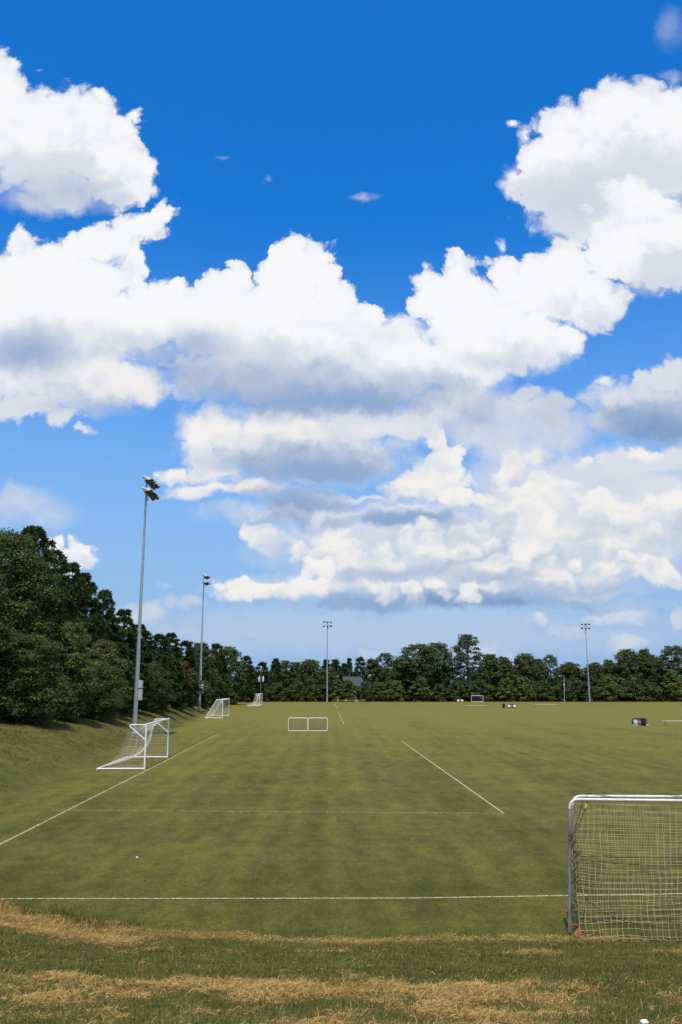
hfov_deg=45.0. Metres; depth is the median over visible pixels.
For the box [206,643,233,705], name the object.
pine tree
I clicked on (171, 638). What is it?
pine tree
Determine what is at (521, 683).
shrub
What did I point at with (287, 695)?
shrub
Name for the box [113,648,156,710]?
pine tree
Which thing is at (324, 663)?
pine tree
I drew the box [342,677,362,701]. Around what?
house
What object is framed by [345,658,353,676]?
pine tree
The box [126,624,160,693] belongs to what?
pine tree
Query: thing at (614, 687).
shrub
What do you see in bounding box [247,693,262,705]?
soccer goal
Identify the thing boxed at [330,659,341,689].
pine tree
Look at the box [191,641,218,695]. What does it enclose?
broadleaf tree
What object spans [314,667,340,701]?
broadleaf tree
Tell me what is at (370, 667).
broadleaf tree
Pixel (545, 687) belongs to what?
shrub
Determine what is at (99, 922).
tall weeds
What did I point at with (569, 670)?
broadleaf tree
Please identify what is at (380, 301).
sky
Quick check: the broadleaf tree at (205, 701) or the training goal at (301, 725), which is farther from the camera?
the broadleaf tree at (205, 701)
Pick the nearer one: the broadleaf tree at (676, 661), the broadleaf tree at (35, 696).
the broadleaf tree at (35, 696)
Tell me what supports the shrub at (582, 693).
on the grass field
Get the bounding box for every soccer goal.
[96,718,169,769]
[205,698,229,717]
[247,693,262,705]
[567,798,681,940]
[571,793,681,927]
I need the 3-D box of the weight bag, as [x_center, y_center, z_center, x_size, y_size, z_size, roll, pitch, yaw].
[4.429,7.957,15.640,0.252,0.254,0.137,0,-12,0]
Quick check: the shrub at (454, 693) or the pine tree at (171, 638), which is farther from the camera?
the shrub at (454, 693)
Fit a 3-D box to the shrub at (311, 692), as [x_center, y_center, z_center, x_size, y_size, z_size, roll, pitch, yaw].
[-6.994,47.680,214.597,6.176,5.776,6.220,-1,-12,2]
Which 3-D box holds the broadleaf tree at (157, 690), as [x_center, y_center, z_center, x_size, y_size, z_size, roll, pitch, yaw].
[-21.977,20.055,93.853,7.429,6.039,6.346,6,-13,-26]
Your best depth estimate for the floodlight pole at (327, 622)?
209.00 m
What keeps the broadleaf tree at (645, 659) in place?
on the grass field
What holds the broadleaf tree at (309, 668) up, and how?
on the grass field
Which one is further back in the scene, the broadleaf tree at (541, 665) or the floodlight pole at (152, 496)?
the broadleaf tree at (541, 665)
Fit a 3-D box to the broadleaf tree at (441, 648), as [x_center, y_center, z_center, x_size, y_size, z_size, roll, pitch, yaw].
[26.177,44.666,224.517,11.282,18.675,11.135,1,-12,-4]
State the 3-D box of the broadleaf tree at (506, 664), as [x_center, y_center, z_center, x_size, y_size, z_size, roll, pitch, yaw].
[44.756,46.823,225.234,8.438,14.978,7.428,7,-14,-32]
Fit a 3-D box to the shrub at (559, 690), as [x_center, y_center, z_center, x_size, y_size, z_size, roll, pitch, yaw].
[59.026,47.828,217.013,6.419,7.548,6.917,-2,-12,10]
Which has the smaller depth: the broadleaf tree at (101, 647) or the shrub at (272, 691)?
the broadleaf tree at (101, 647)
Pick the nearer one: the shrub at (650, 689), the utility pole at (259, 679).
the utility pole at (259, 679)
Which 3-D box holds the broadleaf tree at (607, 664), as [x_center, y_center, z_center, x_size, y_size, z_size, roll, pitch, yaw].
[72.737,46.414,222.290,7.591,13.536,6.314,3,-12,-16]
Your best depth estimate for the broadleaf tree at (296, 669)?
230.57 m
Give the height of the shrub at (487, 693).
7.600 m
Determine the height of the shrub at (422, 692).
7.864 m
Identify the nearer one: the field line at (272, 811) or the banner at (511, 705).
the field line at (272, 811)
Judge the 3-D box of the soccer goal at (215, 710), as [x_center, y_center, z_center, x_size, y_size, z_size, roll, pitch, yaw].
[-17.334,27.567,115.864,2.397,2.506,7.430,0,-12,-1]
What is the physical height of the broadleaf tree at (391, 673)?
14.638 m
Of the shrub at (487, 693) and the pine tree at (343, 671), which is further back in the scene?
the pine tree at (343, 671)
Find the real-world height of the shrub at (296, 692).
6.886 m
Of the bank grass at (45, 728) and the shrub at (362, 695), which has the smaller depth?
the bank grass at (45, 728)
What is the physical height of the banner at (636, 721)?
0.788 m
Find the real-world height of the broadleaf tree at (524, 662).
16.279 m
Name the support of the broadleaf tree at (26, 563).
on the grass field
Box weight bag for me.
[567,924,580,936]
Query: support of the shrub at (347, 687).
on the grass field
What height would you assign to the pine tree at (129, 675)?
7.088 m
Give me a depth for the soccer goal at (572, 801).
15.92 m
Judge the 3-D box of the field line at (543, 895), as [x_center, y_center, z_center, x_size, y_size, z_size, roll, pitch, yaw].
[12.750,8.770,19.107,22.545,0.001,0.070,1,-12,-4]
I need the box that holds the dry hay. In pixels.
[0,898,681,1023]
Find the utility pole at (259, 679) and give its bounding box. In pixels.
[257,670,265,701]
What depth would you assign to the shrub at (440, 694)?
216.55 m
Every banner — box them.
[507,704,516,707]
[632,718,646,724]
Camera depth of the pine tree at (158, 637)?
116.24 m
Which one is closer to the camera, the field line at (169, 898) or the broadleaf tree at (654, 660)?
the field line at (169, 898)
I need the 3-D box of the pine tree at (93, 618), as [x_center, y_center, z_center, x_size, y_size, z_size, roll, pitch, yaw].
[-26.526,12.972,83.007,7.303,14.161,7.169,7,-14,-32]
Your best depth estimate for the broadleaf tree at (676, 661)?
221.87 m
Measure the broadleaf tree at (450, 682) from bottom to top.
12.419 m
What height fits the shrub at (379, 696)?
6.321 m
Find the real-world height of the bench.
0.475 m
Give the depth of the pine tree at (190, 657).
135.24 m
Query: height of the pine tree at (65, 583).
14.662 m
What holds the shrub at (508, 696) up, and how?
on the grass field
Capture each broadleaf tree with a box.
[0,527,61,713]
[0,561,15,654]
[0,629,81,726]
[31,622,105,722]
[72,659,128,723]
[86,639,131,719]
[134,661,176,714]
[188,669,206,707]
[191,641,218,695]
[208,667,225,706]
[214,646,247,704]
[276,660,298,701]
[286,661,301,701]
[292,659,325,701]
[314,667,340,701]
[360,658,382,700]
[369,652,395,701]
[385,658,410,701]
[392,643,445,701]
[420,641,455,701]
[439,671,465,701]
[448,634,489,701]
[477,653,505,701]
[491,656,518,701]
[510,652,547,701]
[527,658,550,700]
[542,654,559,701]
[556,662,586,701]
[580,662,610,701]
[597,659,623,701]
[611,648,646,701]
[632,648,661,701]
[642,654,665,701]
[652,644,681,700]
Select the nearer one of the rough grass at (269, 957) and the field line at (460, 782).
the rough grass at (269, 957)
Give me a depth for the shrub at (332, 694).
214.85 m
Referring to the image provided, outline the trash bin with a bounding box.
[640,718,645,725]
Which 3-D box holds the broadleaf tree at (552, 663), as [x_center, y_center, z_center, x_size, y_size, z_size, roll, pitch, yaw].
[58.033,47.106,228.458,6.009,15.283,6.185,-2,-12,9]
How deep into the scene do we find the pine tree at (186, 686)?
111.11 m
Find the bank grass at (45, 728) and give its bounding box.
[0,710,195,788]
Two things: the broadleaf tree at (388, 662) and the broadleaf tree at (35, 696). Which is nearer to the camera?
the broadleaf tree at (35, 696)
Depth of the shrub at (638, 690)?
215.52 m
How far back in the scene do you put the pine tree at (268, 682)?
220.29 m
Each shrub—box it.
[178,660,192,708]
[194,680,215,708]
[265,683,288,701]
[283,688,292,701]
[287,681,305,701]
[304,684,325,701]
[328,679,344,701]
[337,679,357,701]
[355,681,374,701]
[367,682,388,701]
[387,680,406,701]
[406,676,434,701]
[429,684,451,701]
[445,680,469,701]
[467,678,494,701]
[493,678,518,701]
[512,677,536,701]
[532,680,557,701]
[552,679,576,701]
[575,681,599,701]
[596,676,625,701]
[619,681,645,701]
[641,682,665,701]
[659,669,681,701]
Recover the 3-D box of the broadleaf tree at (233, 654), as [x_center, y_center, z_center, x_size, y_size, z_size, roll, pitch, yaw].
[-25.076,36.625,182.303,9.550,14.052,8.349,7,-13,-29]
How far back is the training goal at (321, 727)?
82.32 m
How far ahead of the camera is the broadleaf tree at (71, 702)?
62.85 m
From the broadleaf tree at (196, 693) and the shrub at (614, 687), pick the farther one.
the shrub at (614, 687)
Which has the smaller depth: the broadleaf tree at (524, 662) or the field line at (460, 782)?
the field line at (460, 782)
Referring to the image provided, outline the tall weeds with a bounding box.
[0,890,614,938]
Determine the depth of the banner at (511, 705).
157.81 m
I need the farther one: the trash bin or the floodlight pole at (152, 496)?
the trash bin
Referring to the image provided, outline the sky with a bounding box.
[0,0,681,685]
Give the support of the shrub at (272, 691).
on the grass field
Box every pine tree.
[2,525,94,713]
[45,548,94,672]
[59,562,98,688]
[71,571,113,659]
[93,589,127,652]
[105,642,143,714]
[106,608,142,660]
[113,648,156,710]
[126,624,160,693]
[144,654,186,710]
[146,633,174,668]
[157,632,198,690]
[167,659,194,709]
[175,640,204,702]
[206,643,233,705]
[235,655,257,702]
[254,661,273,701]
[269,658,285,699]
[322,659,329,667]
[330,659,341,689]
[338,662,348,681]
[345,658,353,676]
[352,656,365,687]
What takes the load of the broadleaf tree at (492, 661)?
on the grass field
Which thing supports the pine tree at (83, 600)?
on the grass field
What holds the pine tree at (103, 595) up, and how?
on the grass field
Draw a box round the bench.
[534,704,558,706]
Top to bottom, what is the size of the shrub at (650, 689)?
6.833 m
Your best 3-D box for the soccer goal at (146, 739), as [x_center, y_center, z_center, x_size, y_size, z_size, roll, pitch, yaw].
[-12.332,13.817,49.544,2.690,2.490,7.420,0,-12,-2]
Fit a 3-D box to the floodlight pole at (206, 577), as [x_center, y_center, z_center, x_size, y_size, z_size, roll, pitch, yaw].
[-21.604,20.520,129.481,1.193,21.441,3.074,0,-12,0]
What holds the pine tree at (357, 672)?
on the grass field
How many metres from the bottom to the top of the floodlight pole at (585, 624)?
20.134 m
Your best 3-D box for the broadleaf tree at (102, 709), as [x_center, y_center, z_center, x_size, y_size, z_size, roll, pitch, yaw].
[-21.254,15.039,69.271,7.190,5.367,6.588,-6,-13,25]
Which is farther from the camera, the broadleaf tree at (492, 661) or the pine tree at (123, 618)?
the broadleaf tree at (492, 661)
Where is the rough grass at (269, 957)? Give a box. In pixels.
[0,902,681,1023]
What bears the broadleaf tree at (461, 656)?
on the grass field
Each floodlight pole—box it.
[132,475,159,733]
[198,574,209,710]
[323,621,331,701]
[581,623,590,701]
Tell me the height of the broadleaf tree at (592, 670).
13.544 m
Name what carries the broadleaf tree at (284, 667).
on the grass field
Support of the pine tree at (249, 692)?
on the grass field
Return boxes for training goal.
[288,718,307,730]
[308,718,327,730]
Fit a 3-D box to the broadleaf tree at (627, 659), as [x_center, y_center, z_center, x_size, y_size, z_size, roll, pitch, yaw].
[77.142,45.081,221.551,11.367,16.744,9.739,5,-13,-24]
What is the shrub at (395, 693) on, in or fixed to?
on the grass field
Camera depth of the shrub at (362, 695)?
214.92 m
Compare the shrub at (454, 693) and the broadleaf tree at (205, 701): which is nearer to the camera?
the broadleaf tree at (205, 701)
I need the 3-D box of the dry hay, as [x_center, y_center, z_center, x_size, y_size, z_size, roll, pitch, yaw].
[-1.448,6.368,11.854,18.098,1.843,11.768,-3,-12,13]
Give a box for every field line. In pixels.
[0,733,219,844]
[5,898,331,898]
[111,810,501,813]
[403,742,503,812]
[414,893,681,897]
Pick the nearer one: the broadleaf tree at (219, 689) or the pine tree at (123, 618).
the pine tree at (123, 618)
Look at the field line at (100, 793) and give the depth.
36.64 m
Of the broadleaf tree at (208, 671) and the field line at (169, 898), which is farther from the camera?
the broadleaf tree at (208, 671)
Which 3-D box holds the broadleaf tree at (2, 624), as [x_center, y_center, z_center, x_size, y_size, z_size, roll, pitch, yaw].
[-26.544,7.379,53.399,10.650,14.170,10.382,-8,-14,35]
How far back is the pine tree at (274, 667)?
228.02 m
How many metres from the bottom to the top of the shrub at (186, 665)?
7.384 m
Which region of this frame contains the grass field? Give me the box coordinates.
[0,692,681,1023]
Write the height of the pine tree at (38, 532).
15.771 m
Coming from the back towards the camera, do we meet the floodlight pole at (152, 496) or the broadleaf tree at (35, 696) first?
the floodlight pole at (152, 496)
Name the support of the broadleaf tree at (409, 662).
on the grass field
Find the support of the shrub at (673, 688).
on the grass field
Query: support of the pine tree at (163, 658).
on the grass field

